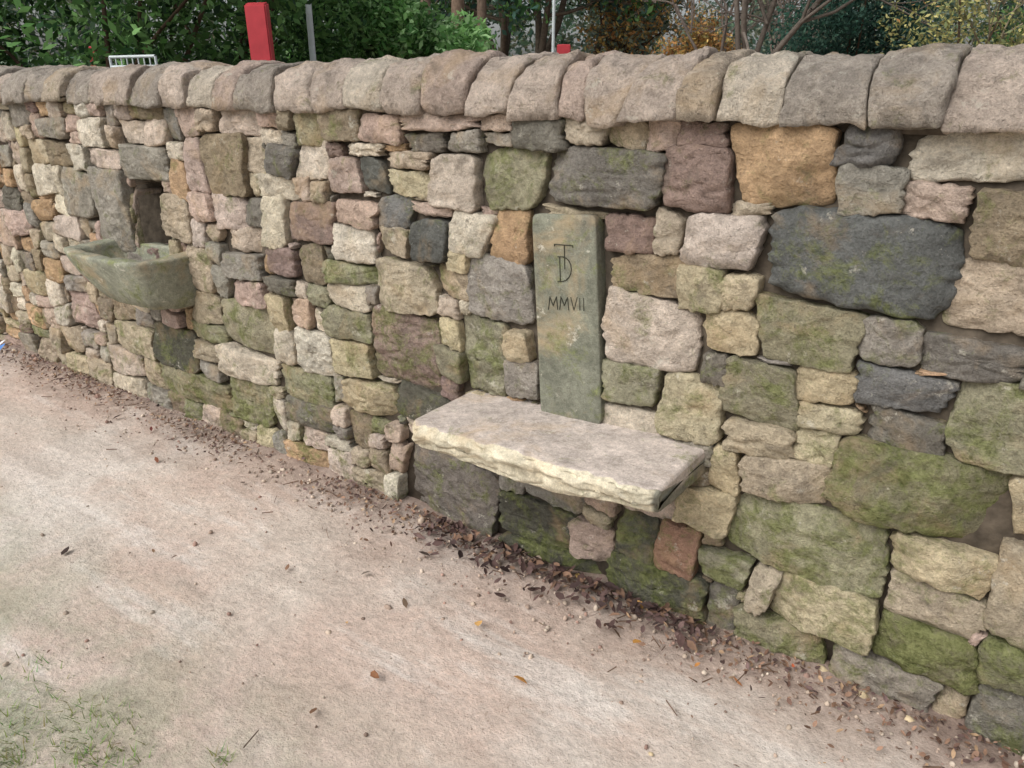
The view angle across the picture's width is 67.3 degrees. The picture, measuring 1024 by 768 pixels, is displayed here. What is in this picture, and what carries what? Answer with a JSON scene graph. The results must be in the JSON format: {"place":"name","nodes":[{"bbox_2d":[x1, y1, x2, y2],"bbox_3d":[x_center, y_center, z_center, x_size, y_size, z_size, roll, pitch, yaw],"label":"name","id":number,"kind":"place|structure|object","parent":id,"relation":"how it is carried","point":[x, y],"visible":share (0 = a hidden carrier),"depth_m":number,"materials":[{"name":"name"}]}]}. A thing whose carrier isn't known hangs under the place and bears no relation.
{"place":"outdoors","nodes":[
{"label":"outdoors","id":0,"kind":"place"},
{"bbox_2d":[0,647,237,767],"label":"grass","id":1,"kind":"structure","parent":0,"point":[18,761],"depth_m":1.77,"materials":[{"name":"green plant"}]},
{"bbox_2d":[1,0,1006,60],"label":"sky","id":2,"kind":"structure","parent":0,"point":[497,27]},
{"bbox_2d":[0,341,1023,767],"bbox_3d":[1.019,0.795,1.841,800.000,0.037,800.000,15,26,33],"label":"ground","id":3,"kind":"structure","parent":0,"point":[484,709],"depth_m":2.08,"materials":[{"name":"beige gravel"}]},
{"bbox_2d":[0,0,79,67],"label":"laurel bush","id":4,"kind":"object","parent":3,"relation":"on","point":[54,55],"visible":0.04,"depth_m":7.79,"materials":[{"name":"green plant"}]},
{"bbox_2d":[108,54,157,67],"bbox_3d":[-2.046,-1.047,4.423,0.406,1.553,0.016,12,25,28],"label":"metal barrier","id":5,"kind":"object","parent":3,"relation":"on","point":[154,56],"visible":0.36,"depth_m":4.15,"materials":[{"name":"metal"}]},
{"bbox_2d":[0,0,313,67],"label":"laurel bush","id":6,"kind":"object","parent":3,"relation":"on","point":[137,34],"visible":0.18,"depth_m":6.79,"materials":[{"name":"green plant"}]},
{"bbox_2d":[36,0,394,66],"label":"laurel bush","id":7,"kind":"object","parent":3,"relation":"on","point":[299,46],"visible":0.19,"depth_m":8.94,"materials":[{"name":"green plant"}]},
{"bbox_2d":[244,2,274,60],"bbox_3d":[-1.837,-1.858,5.931,0.275,1.958,0.220,-1,21,0],"label":"red post","id":8,"kind":"object","parent":3,"relation":"on","point":[259,29],"visible":0.33,"depth_m":5.61,"materials":[{"name":"metal"}]},
{"bbox_2d":[230,0,381,64],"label":"laurel bush","id":9,"kind":"object","parent":3,"relation":"on","point":[329,49],"visible":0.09,"depth_m":10.38,"materials":[{"name":"green plant"}]},
{"bbox_2d":[305,0,315,60],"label":"lamp post","id":10,"kind":"object","parent":3,"relation":"on","point":[310,32],"visible":0.12,"depth_m":8.18,"materials":[{"name":"metal"}]},
{"bbox_2d":[340,0,497,59],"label":"laurel bush","id":11,"kind":"object","parent":3,"relation":"on","point":[412,31],"visible":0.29,"depth_m":9.51,"materials":[{"name":"green plant"}]},
{"bbox_2d":[421,0,430,19],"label":"beech tree","id":12,"kind":"object","parent":3,"relation":"on","point":[428,2],"depth_m":15.30,"materials":[{"name":"brown plant"}]},
{"bbox_2d":[451,0,463,33],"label":"beech tree","id":13,"kind":"object","parent":3,"relation":"on","point":[457,5],"depth_m":17.02,"materials":[{"name":"brown plant"}]},
{"bbox_2d":[477,0,486,43],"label":"beech tree","id":14,"kind":"object","parent":3,"relation":"on","point":[481,8],"depth_m":18.96,"materials":[{"name":"brown plant"}]},
{"bbox_2d":[333,0,678,52],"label":"oak tree","id":15,"kind":"object","parent":3,"relation":"on","point":[541,33],"visible":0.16,"depth_m":22.68,"materials":[{"name":"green plant"}]},
{"bbox_2d":[0,101,1023,755],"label":"wall stones","id":16,"kind":"object","parent":3,"relation":"on","point":[944,633],"depth_m":2.00,"materials":[{"name":"stone"}]},
{"bbox_2d":[0,110,1023,709],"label":"stone wall","id":17,"kind":"structure","parent":3,"relation":"on","point":[992,530],"depth_m":1.88,"materials":[{"name":"grey stone"}]},
{"bbox_2d":[63,238,197,309],"bbox_3d":[-1.594,-0.456,3.239,0.604,0.231,0.340,15,26,33],"label":"stone water trough","id":18,"kind":"object","parent":17,"relation":"attached to","point":[109,269],"visible":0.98,"depth_m":3.10,"materials":[{"name":"stone"}]},
{"bbox_2d":[163,107,946,135],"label":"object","id":19,"kind":"object","parent":17,"relation":"on","point":[845,126],"depth_m":1.53,"materials":[{"name":"grey stone"}]},
{"bbox_2d":[0,43,1023,134],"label":"coping stones","id":20,"kind":"object","parent":19,"relation":"on","point":[947,88],"visible":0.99,"depth_m":1.85,"materials":[{"name":"stone"}]},
{"bbox_2d":[412,389,705,511],"bbox_3d":[0.122,0.167,2.146,0.793,0.120,0.416,15,26,33],"label":"stone bench","id":21,"kind":"object","parent":17,"relation":"attached to","point":[528,442],"visible":0.91,"depth_m":2.02,"materials":[{"name":"stone"}]},
{"bbox_2d":[532,213,606,423],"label":"carved stone slab","id":22,"kind":"structure","parent":21,"relation":"on","point":[571,348],"depth_m":2.10,"materials":[{"name":"stone"}]},
{"bbox_2d":[548,244,583,310],"bbox_3d":[0.147,-0.282,2.072,0.115,0.188,0.004,15,26,33],"label":"inscription","id":23,"kind":"object","parent":22,"relation":"attached to","point":[564,257],"visible":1,"depth_m":2.08,"materials":[{"name":"stone"}]},
{"bbox_2d":[0,340,1023,767],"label":"fallen leaves","id":24,"kind":"object","parent":3,"relation":"on","point":[636,606],"visible":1,"depth_m":2.25,"materials":[{"name":"brown plant"}]},
{"bbox_2d":[0,0,1023,66],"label":"distant woodland","id":25,"kind":"object","parent":3,"relation":"on","point":[525,42],"visible":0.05,"depth_m":34.99,"materials":[{"name":"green plant"}]},
{"bbox_2d":[431,0,608,55],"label":"oak tree","id":26,"kind":"object","parent":3,"relation":"on","point":[506,15],"visible":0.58,"depth_m":20.69,"materials":[{"name":"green plant"}]},
{"bbox_2d":[552,0,555,52],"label":"lamp post","id":27,"kind":"object","parent":3,"relation":"on","point":[553,25],"visible":0.11,"depth_m":12.70,"materials":[{"name":"metal"}]},
{"bbox_2d":[557,44,570,53],"bbox_3d":[0.738,-3.961,11.336,0.310,1.918,0.240,0,21,0],"label":"red post","id":28,"kind":"object","parent":3,"relation":"on","point":[563,48],"visible":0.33,"depth_m":10.96,"materials":[{"name":"paint"}]},
{"bbox_2d":[569,0,685,54],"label":"oak tree","id":29,"kind":"object","parent":3,"relation":"on","point":[603,19],"visible":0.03,"depth_m":27.31,"materials":[{"name":"orange plant"}]},
{"bbox_2d":[571,0,699,54],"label":"autumn tree","id":30,"kind":"object","parent":3,"relation":"on","point":[632,37],"visible":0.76,"depth_m":23.81,"materials":[{"name":"brown plant"}]},
{"bbox_2d":[631,0,741,55],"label":"autumn tree","id":31,"kind":"object","parent":3,"relation":"on","point":[701,39],"visible":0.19,"depth_m":19.58,"materials":[{"name":"orange plant"}]},
{"bbox_2d":[624,0,830,52],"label":"bare tree","id":32,"kind":"object","parent":3,"relation":"on","point":[693,12],"visible":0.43,"depth_m":19.52,"materials":[{"name":"brown plant"}]},
{"bbox_2d":[675,0,878,53],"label":"bare tree","id":33,"kind":"object","parent":3,"relation":"on","point":[762,19],"visible":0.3,"depth_m":16.65,"materials":[{"name":"brown plant"}]},
{"bbox_2d":[760,23,847,53],"bbox_3d":[6.998,-7.328,18.681,2.715,2.850,1.971,0,21,1],"label":"rowan bush","id":34,"kind":"object","parent":3,"relation":"on","point":[765,45],"visible":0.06,"depth_m":18.54,"materials":[{"name":"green plant"}]},
{"bbox_2d":[734,0,950,53],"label":"bare tree","id":35,"kind":"object","parent":3,"relation":"on","point":[807,14],"visible":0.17,"depth_m":13.20,"materials":[{"name":"brown plant"}]},
{"bbox_2d":[761,0,954,55],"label":"yew bush","id":36,"kind":"object","parent":3,"relation":"on","point":[854,21],"visible":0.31,"depth_m":14.22,"materials":[{"name":"green plant"}]},
{"bbox_2d":[875,0,1023,53],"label":"hawthorn bush","id":37,"kind":"object","parent":3,"relation":"on","point":[947,24],"visible":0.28,"depth_m":10.75,"materials":[{"name":"green plant"}]},
{"bbox_2d":[916,0,1023,45],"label":"bush","id":38,"kind":"object","parent":3,"relation":"on","point":[991,21],"visible":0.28,"depth_m":10.91,"materials":[{"name":"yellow plant"}]},
{"bbox_2d":[956,1,1023,46],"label":"hawthorn bush","id":39,"kind":"object","parent":3,"relation":"on","point":[1003,26],"visible":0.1,"depth_m":12.19,"materials":[{"name":"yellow plant"}]}
]}

